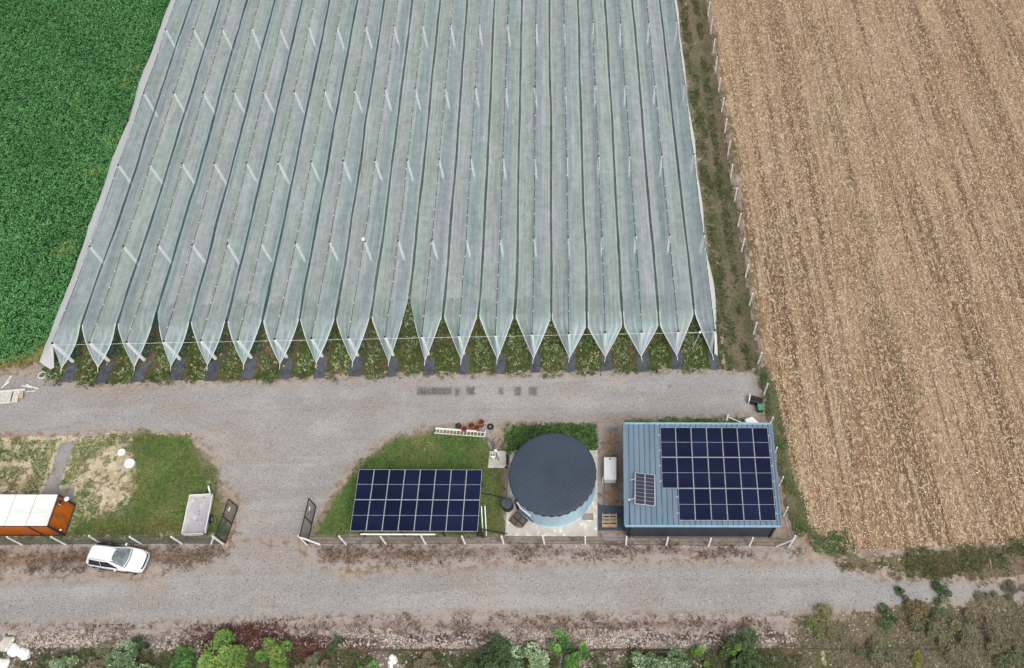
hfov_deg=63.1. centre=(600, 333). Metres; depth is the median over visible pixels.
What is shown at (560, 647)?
shrub
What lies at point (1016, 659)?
shrub
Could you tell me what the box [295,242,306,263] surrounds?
net post
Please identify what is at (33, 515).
site cabin
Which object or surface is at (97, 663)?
shrub
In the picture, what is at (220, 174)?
net post
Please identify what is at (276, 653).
shrub
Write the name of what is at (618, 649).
old rail
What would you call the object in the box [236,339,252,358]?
net post
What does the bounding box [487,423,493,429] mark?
tyre
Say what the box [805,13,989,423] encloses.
field weeds
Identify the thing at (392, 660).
plastic bag
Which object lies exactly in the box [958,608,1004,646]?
shrub
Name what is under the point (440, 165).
net post
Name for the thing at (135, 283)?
crop row
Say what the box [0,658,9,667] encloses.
boulder
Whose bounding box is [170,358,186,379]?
mulch mat
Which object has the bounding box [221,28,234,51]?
net post
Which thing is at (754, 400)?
wheeled bin
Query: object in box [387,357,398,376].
mulch mat
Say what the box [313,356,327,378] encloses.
mulch mat
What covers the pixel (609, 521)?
pallet
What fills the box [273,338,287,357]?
net post
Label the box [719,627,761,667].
shrub
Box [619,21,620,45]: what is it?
net post
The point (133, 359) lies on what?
hail net
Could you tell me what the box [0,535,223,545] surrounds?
fence
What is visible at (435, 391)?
damp patch
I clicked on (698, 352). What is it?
front grass
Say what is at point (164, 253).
net post
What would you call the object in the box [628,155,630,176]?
net post
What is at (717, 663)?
bank weeds
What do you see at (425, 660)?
shrub
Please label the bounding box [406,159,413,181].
net post
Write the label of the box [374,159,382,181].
net post
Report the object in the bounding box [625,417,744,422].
back lawn
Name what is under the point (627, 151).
crop row
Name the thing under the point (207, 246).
crop row
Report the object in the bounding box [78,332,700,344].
support wire
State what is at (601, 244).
net post
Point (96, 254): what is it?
net post
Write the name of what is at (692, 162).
net post
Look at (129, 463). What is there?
well cover
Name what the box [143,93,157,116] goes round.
net post
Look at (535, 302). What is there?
crop row
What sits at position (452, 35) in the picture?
net post
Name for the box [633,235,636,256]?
net post
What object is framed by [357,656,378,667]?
shrub
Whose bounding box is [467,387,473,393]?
damp patch
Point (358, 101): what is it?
net post
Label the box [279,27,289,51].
net post
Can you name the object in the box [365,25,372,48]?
net post
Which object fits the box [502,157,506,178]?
net post
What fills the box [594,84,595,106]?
net post
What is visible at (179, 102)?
net post
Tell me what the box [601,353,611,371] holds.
mulch mat
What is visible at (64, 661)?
shrub
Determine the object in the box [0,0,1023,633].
ground
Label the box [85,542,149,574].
parked car
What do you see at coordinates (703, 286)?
crop row
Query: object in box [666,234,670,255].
net post
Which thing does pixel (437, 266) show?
crop row
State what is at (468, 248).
net post
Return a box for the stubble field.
[710,0,1023,550]
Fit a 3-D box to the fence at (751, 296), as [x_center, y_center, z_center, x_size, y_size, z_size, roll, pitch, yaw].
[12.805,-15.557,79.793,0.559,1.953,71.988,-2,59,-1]
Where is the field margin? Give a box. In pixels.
[842,532,1023,581]
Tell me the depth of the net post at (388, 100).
83.79 m
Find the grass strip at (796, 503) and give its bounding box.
[755,365,812,536]
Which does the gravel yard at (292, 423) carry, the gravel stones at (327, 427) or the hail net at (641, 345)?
the gravel stones at (327, 427)
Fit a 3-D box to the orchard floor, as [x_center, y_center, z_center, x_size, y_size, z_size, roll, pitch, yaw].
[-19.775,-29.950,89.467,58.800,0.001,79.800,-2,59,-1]
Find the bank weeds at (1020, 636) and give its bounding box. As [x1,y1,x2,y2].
[767,595,1023,667]
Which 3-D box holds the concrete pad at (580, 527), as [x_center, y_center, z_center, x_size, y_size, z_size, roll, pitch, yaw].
[-3.761,12.286,64.238,7.219,0.100,7.209,-2,59,-1]
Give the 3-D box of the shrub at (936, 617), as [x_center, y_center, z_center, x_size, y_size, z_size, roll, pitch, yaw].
[23.271,20.458,59.063,2.585,0.742,2.481,14,60,8]
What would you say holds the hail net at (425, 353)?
attached to the net post at (447, 99)
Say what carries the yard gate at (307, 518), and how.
on the ground at (782, 532)
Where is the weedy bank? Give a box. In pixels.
[759,595,1023,667]
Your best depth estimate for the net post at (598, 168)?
79.41 m
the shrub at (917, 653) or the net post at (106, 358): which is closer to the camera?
the shrub at (917, 653)
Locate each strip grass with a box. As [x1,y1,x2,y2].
[705,2,767,365]
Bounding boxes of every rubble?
[570,543,757,549]
[794,603,1022,667]
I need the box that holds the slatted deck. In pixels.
[598,506,624,531]
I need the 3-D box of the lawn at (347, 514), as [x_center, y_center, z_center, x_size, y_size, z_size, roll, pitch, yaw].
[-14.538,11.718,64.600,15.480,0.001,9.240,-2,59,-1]
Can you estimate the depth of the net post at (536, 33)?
88.83 m
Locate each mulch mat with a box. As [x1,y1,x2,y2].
[59,364,77,382]
[95,362,113,383]
[133,362,149,380]
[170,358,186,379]
[203,361,221,380]
[240,358,257,379]
[279,357,292,378]
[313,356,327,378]
[348,355,364,376]
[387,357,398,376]
[423,357,434,375]
[460,353,469,374]
[494,354,505,373]
[530,352,539,372]
[565,350,575,372]
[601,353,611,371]
[635,349,648,371]
[671,349,682,369]
[707,347,719,369]
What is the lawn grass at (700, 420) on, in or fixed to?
on the back lawn at (657, 420)
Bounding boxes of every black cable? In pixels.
[481,492,505,498]
[481,528,506,533]
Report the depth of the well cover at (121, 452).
65.63 m
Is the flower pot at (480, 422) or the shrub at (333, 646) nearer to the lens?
the shrub at (333, 646)
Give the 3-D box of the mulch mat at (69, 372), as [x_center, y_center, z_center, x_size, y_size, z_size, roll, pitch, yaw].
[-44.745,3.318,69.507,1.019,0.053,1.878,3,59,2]
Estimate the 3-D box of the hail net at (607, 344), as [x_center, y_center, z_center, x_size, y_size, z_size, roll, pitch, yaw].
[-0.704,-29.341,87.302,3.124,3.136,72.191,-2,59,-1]
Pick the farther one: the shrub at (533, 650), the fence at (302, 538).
the fence at (302, 538)
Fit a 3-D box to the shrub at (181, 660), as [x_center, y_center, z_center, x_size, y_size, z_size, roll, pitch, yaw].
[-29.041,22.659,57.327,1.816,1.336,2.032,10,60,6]
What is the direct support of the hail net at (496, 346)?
attached to the net post
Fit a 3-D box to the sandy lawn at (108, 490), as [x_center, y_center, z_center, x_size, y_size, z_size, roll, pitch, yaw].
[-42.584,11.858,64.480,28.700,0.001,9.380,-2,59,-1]
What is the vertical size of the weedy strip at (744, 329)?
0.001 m
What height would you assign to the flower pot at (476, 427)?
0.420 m
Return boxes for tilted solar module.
[629,473,654,505]
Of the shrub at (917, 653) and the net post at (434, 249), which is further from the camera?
the net post at (434, 249)
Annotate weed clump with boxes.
[894,586,908,601]
[931,580,952,605]
[974,590,1000,606]
[1001,580,1023,599]
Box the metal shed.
[623,422,781,537]
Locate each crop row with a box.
[68,0,198,358]
[100,0,225,357]
[137,0,251,355]
[173,0,278,355]
[208,0,306,354]
[243,0,330,353]
[281,0,356,351]
[316,0,382,350]
[351,0,409,350]
[387,0,437,349]
[419,0,463,347]
[457,0,492,346]
[489,0,519,346]
[526,0,547,344]
[558,0,580,342]
[585,0,616,341]
[612,0,649,339]
[639,0,686,339]
[664,0,719,339]
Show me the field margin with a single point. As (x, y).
(1017, 568)
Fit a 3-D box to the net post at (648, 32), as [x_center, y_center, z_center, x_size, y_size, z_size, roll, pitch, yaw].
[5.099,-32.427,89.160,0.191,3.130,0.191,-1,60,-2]
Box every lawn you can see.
[0,431,229,537]
[60,427,229,537]
[308,428,507,538]
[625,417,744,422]
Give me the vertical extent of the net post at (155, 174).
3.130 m
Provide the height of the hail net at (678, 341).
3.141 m
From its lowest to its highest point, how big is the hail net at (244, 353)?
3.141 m
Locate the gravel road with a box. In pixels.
[0,535,1023,626]
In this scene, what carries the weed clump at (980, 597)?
on the gravel road
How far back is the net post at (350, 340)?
68.43 m
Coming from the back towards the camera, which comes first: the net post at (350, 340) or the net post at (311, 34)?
the net post at (311, 34)
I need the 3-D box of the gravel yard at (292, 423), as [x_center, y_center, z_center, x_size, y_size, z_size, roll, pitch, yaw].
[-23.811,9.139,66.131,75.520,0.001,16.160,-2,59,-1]
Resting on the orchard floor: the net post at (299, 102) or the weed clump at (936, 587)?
the net post at (299, 102)
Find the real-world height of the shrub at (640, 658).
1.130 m
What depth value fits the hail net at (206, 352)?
75.18 m
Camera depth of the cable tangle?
66.24 m
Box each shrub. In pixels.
[48,655,78,667]
[86,642,115,667]
[103,639,160,667]
[131,636,149,654]
[169,645,194,667]
[196,628,247,667]
[255,637,292,667]
[294,651,329,667]
[326,635,344,655]
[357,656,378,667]
[413,651,438,667]
[463,633,514,667]
[507,641,549,667]
[517,640,537,658]
[548,628,567,655]
[563,642,590,667]
[629,650,661,667]
[645,646,690,667]
[690,645,709,666]
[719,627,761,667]
[722,640,741,655]
[805,603,837,640]
[853,636,891,667]
[878,603,897,630]
[904,598,928,625]
[908,601,945,638]
[911,650,922,667]
[937,618,979,665]
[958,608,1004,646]
[986,631,1023,667]
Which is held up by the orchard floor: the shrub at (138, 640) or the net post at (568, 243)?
the net post at (568, 243)
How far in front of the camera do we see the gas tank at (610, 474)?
64.25 m
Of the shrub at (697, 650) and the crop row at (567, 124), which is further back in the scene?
the crop row at (567, 124)
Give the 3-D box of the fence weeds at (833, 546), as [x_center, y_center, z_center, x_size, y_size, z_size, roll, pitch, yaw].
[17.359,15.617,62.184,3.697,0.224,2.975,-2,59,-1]
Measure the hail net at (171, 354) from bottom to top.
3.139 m
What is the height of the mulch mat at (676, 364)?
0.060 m
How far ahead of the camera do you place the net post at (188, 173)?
78.58 m
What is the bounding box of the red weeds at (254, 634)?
[175,619,352,666]
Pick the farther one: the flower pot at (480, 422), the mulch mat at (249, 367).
the mulch mat at (249, 367)
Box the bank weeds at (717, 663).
[0,643,805,667]
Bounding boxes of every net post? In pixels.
[51,342,73,362]
[88,341,109,361]
[89,246,107,267]
[117,164,134,187]
[122,245,139,265]
[125,341,145,360]
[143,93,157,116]
[148,164,165,185]
[157,244,173,266]
[162,340,180,359]
[164,29,178,51]
[173,92,187,115]
[181,162,194,183]
[191,244,205,262]
[192,28,206,52]
[199,339,216,359]
[202,92,216,115]
[213,163,226,184]
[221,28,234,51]
[226,243,239,264]
[232,91,244,113]
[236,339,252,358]
[245,162,257,183]
[251,27,260,48]
[260,242,272,262]
[263,90,274,112]
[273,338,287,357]
[277,161,289,184]
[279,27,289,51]
[294,90,304,113]
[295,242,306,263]
[308,26,317,49]
[310,160,320,183]
[310,337,323,356]
[324,90,333,113]
[328,241,339,262]
[336,26,345,50]
[342,160,351,181]
[347,336,358,356]
[354,89,362,112]
[364,240,372,261]
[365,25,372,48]
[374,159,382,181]
[384,88,392,111]
[384,336,394,355]
[393,25,400,49]
[397,240,405,261]
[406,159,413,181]
[414,87,421,111]
[421,335,429,355]
[422,24,427,48]
[431,239,438,259]
[438,158,444,181]
[444,87,450,110]
[450,23,455,47]
[465,238,471,259]
[470,157,475,179]
[475,86,479,110]
[478,23,482,47]
[499,238,503,259]
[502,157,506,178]
[505,87,508,109]
[507,23,510,46]
[533,237,536,258]
[534,157,537,179]
[535,22,538,46]
[566,156,567,178]
[567,236,569,256]
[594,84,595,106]
[597,155,599,178]
[601,235,602,257]
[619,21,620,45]
[623,84,625,107]
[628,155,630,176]
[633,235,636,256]
[646,21,649,44]
[652,83,655,106]
[659,154,662,176]
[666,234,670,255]
[674,20,677,44]
[681,83,684,105]
[689,153,694,176]
[699,233,704,254]
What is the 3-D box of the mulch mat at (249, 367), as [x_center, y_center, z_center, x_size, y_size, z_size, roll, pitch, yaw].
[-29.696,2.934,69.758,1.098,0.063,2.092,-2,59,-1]
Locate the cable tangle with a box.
[482,437,504,450]
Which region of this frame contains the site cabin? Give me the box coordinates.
[0,494,75,535]
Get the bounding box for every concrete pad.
[488,451,507,467]
[505,450,597,535]
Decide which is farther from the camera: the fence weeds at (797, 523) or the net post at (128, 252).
the net post at (128, 252)
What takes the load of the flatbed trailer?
on the lawn at (141, 431)
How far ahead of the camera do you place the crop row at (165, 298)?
79.36 m
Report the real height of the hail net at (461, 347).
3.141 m
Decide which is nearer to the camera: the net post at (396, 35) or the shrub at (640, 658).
the shrub at (640, 658)
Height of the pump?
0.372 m
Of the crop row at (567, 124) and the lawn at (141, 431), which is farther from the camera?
the crop row at (567, 124)
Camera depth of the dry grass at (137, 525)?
62.84 m
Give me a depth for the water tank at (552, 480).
61.70 m
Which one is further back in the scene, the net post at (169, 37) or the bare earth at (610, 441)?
the net post at (169, 37)
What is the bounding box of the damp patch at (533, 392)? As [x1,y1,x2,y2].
[530,388,535,394]
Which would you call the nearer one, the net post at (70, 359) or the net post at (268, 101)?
the net post at (70, 359)
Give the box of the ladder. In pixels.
[434,427,485,436]
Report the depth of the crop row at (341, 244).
79.97 m
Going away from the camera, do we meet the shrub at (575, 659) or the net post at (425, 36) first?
the shrub at (575, 659)
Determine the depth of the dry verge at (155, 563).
61.63 m
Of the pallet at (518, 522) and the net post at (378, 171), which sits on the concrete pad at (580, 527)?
the pallet at (518, 522)
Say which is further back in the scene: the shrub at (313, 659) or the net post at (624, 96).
the net post at (624, 96)
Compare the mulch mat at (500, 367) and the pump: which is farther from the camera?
the mulch mat at (500, 367)
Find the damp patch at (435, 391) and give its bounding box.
[418,388,450,393]
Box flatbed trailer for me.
[181,485,213,535]
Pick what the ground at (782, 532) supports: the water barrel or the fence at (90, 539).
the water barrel
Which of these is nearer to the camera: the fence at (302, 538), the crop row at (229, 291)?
the fence at (302, 538)
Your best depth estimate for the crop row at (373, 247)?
80.18 m
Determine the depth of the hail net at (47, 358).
76.86 m
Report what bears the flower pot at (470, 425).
on the gravel yard at (292, 423)
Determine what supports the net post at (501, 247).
on the orchard floor
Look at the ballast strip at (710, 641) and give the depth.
58.49 m
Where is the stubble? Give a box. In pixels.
[730,0,1023,541]
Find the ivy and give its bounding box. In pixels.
[504,422,598,454]
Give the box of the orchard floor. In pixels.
[36,0,724,386]
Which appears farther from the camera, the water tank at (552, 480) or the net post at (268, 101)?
the net post at (268, 101)
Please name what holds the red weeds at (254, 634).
on the ballast strip at (710, 641)
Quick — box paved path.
[40,441,74,500]
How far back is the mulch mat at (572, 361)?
70.07 m
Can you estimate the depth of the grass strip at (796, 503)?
65.63 m
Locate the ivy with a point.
(516, 436)
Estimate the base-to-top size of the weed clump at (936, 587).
0.770 m
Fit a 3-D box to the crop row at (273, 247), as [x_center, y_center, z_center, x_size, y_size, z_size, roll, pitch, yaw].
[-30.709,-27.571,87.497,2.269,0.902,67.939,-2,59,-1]
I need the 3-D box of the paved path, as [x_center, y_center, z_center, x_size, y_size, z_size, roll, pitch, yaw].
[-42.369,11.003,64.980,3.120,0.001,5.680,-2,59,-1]
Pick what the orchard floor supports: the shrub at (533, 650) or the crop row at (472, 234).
the crop row at (472, 234)
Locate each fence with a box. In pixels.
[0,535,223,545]
[298,535,793,546]
[706,0,795,538]
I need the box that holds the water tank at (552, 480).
[509,433,596,527]
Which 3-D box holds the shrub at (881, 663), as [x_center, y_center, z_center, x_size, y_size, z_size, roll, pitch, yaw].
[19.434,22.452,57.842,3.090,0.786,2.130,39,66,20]
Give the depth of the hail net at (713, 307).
73.73 m
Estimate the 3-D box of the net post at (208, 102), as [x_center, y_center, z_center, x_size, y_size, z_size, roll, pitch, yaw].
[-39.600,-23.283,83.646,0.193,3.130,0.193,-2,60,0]
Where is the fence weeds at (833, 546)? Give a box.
[805,523,856,560]
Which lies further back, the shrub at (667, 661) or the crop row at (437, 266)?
the crop row at (437, 266)
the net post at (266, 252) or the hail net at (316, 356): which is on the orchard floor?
the net post at (266, 252)
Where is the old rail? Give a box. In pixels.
[299,648,1023,650]
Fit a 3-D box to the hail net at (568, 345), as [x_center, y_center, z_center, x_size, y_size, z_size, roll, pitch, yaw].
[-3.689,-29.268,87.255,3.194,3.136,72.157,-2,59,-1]
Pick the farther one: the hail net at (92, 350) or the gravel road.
the hail net at (92, 350)
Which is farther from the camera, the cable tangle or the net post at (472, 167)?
the net post at (472, 167)
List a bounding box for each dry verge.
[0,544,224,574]
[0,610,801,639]
[307,539,806,570]
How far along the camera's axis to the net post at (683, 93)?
84.23 m
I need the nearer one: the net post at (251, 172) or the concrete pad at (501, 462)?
the concrete pad at (501, 462)
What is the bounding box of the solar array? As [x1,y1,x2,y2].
[658,427,777,520]
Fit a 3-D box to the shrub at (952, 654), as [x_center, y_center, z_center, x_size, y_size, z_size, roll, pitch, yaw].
[25.103,21.684,58.217,3.029,0.943,3.325,-2,59,-1]
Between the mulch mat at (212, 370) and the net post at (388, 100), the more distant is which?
the net post at (388, 100)
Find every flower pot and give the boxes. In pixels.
[461,425,466,431]
[468,422,473,428]
[473,424,479,430]
[478,419,483,425]
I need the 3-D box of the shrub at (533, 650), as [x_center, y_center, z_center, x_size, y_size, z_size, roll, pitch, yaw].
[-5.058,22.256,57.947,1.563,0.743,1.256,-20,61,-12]
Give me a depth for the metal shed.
61.44 m
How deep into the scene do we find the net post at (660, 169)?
79.43 m
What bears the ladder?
on the lawn at (347, 514)
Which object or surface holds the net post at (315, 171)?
on the orchard floor
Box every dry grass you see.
[85,514,181,535]
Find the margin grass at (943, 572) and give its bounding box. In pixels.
[835,534,1023,588]
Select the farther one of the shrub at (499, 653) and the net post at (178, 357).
the net post at (178, 357)
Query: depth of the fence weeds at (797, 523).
65.34 m
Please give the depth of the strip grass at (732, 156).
80.68 m
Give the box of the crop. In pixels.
[0,0,168,363]
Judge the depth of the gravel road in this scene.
60.41 m
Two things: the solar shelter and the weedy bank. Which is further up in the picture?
the solar shelter
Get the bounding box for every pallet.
[509,511,527,527]
[602,513,616,526]
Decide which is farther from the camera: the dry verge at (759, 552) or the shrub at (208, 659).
the dry verge at (759, 552)
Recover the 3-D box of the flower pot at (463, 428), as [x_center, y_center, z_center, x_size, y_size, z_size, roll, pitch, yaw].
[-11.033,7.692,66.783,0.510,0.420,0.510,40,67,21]
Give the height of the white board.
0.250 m
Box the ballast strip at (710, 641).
[0,624,821,667]
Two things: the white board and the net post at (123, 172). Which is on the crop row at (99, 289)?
the net post at (123, 172)
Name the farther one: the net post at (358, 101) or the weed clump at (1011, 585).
the net post at (358, 101)
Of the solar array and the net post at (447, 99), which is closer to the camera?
the solar array
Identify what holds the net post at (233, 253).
on the orchard floor
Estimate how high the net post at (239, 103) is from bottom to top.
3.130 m
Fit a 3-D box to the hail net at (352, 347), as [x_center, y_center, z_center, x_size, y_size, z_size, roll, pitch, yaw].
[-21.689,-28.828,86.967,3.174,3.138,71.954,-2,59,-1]
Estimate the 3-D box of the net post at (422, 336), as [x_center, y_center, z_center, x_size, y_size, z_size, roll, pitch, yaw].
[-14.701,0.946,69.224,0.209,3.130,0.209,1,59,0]
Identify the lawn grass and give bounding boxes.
[622,416,745,427]
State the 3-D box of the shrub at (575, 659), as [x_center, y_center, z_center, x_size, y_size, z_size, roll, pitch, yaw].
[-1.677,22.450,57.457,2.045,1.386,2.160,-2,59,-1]
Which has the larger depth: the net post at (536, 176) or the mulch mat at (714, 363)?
the net post at (536, 176)
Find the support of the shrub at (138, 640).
on the ballast strip at (710, 641)
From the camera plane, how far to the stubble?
77.86 m
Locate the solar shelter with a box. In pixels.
[350,469,486,537]
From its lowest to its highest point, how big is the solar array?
0.497 m
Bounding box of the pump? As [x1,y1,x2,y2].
[490,453,495,458]
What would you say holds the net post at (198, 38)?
on the orchard floor
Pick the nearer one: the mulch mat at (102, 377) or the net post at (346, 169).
the mulch mat at (102, 377)
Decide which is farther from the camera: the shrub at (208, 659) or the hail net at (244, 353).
the hail net at (244, 353)
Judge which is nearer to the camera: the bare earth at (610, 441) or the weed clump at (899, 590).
the weed clump at (899, 590)
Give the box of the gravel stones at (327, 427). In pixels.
[0,370,764,538]
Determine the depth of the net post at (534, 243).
74.29 m
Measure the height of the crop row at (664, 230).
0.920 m
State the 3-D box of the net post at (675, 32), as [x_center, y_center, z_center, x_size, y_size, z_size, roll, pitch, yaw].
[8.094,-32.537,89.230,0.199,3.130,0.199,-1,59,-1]
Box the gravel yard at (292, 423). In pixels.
[0,368,766,548]
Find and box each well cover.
[117,449,126,456]
[124,459,135,468]
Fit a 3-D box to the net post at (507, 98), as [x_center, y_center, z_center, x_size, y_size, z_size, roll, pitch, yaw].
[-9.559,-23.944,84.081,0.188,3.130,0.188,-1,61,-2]
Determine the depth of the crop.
83.68 m
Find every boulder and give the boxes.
[0,636,14,651]
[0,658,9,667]
[7,643,20,656]
[16,647,29,660]
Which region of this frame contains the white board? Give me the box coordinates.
[745,417,758,422]
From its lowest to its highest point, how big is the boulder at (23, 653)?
0.371 m
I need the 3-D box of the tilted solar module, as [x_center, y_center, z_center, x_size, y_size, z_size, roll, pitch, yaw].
[3.022,11.409,60.724,1.960,0.489,2.400,1,59,1]
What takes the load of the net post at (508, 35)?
on the orchard floor
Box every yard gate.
[214,499,237,543]
[299,498,315,543]
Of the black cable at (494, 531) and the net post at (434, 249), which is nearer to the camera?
the black cable at (494, 531)
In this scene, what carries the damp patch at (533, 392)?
on the gravel yard at (292, 423)
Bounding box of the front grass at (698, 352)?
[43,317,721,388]
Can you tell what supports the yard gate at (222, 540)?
on the ground at (782, 532)
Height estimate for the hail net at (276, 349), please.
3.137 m
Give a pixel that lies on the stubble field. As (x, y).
(946, 414)
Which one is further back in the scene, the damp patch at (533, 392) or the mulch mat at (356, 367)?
the mulch mat at (356, 367)
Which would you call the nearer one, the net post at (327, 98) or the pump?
the pump
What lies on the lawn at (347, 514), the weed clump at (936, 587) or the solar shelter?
the solar shelter
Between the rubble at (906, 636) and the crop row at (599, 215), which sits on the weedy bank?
the rubble at (906, 636)
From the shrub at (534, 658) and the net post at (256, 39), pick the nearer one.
the shrub at (534, 658)
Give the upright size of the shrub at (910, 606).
0.744 m
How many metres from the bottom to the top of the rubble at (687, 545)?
0.068 m
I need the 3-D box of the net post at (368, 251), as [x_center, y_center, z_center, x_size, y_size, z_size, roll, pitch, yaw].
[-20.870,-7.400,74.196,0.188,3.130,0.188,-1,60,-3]
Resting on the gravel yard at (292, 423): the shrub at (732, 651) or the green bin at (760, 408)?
the green bin at (760, 408)
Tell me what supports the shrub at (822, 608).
on the weedy bank
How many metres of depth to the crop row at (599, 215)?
80.30 m
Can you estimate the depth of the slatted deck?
63.03 m
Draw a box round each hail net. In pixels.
[39,0,192,368]
[82,0,219,372]
[118,0,247,367]
[158,0,275,369]
[191,0,302,364]
[228,0,329,368]
[263,0,357,368]
[300,0,384,362]
[337,0,412,364]
[372,0,440,365]
[412,0,467,365]
[444,0,494,364]
[479,0,522,363]
[516,0,552,363]
[550,0,587,362]
[579,0,623,361]
[606,0,659,357]
[633,0,694,359]
[661,0,717,359]
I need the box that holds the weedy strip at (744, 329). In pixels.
[677,0,760,371]
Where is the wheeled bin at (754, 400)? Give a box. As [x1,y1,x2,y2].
[748,394,762,405]
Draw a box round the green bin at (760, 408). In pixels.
[757,404,764,412]
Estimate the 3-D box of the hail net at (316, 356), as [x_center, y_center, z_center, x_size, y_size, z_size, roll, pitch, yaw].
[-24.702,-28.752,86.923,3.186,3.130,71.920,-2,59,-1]
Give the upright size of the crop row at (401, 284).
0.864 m
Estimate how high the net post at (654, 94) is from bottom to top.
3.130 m
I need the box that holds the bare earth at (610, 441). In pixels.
[597,421,625,540]
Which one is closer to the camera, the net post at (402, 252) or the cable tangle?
the cable tangle
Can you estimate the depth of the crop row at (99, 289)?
79.59 m
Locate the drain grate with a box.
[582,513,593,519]
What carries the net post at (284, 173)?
on the crop row at (273, 247)
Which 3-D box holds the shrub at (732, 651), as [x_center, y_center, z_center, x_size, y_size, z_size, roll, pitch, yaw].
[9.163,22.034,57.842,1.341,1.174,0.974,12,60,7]
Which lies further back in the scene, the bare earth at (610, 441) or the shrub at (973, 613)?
the bare earth at (610, 441)
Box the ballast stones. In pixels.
[3,627,799,648]
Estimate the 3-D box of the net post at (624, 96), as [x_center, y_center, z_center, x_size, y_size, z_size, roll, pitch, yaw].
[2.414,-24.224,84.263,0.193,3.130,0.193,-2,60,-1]
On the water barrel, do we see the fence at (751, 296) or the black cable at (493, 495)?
the black cable at (493, 495)
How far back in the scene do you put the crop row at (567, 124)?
80.35 m
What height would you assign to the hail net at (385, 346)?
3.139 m
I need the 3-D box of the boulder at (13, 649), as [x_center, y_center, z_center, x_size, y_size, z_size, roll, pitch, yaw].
[-41.297,22.228,58.110,0.855,0.378,0.836,25,62,14]
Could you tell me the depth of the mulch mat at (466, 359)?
70.01 m
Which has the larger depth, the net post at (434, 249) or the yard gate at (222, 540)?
the net post at (434, 249)
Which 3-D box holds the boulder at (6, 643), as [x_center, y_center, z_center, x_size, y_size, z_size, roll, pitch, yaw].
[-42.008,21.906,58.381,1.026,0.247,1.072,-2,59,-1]
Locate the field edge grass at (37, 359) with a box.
[0,339,55,368]
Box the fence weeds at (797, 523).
[754,368,812,534]
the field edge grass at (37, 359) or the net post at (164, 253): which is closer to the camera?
the field edge grass at (37, 359)
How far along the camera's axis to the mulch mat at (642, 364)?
70.17 m
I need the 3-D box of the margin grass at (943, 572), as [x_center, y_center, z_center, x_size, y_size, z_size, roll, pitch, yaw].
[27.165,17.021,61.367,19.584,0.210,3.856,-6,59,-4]
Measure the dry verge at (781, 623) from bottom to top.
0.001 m
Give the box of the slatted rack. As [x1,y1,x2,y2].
[0,388,25,403]
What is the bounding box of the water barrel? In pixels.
[501,497,515,511]
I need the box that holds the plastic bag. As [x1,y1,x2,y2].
[387,654,397,667]
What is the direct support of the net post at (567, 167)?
on the crop row at (567, 124)
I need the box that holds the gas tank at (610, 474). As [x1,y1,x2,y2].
[602,457,616,483]

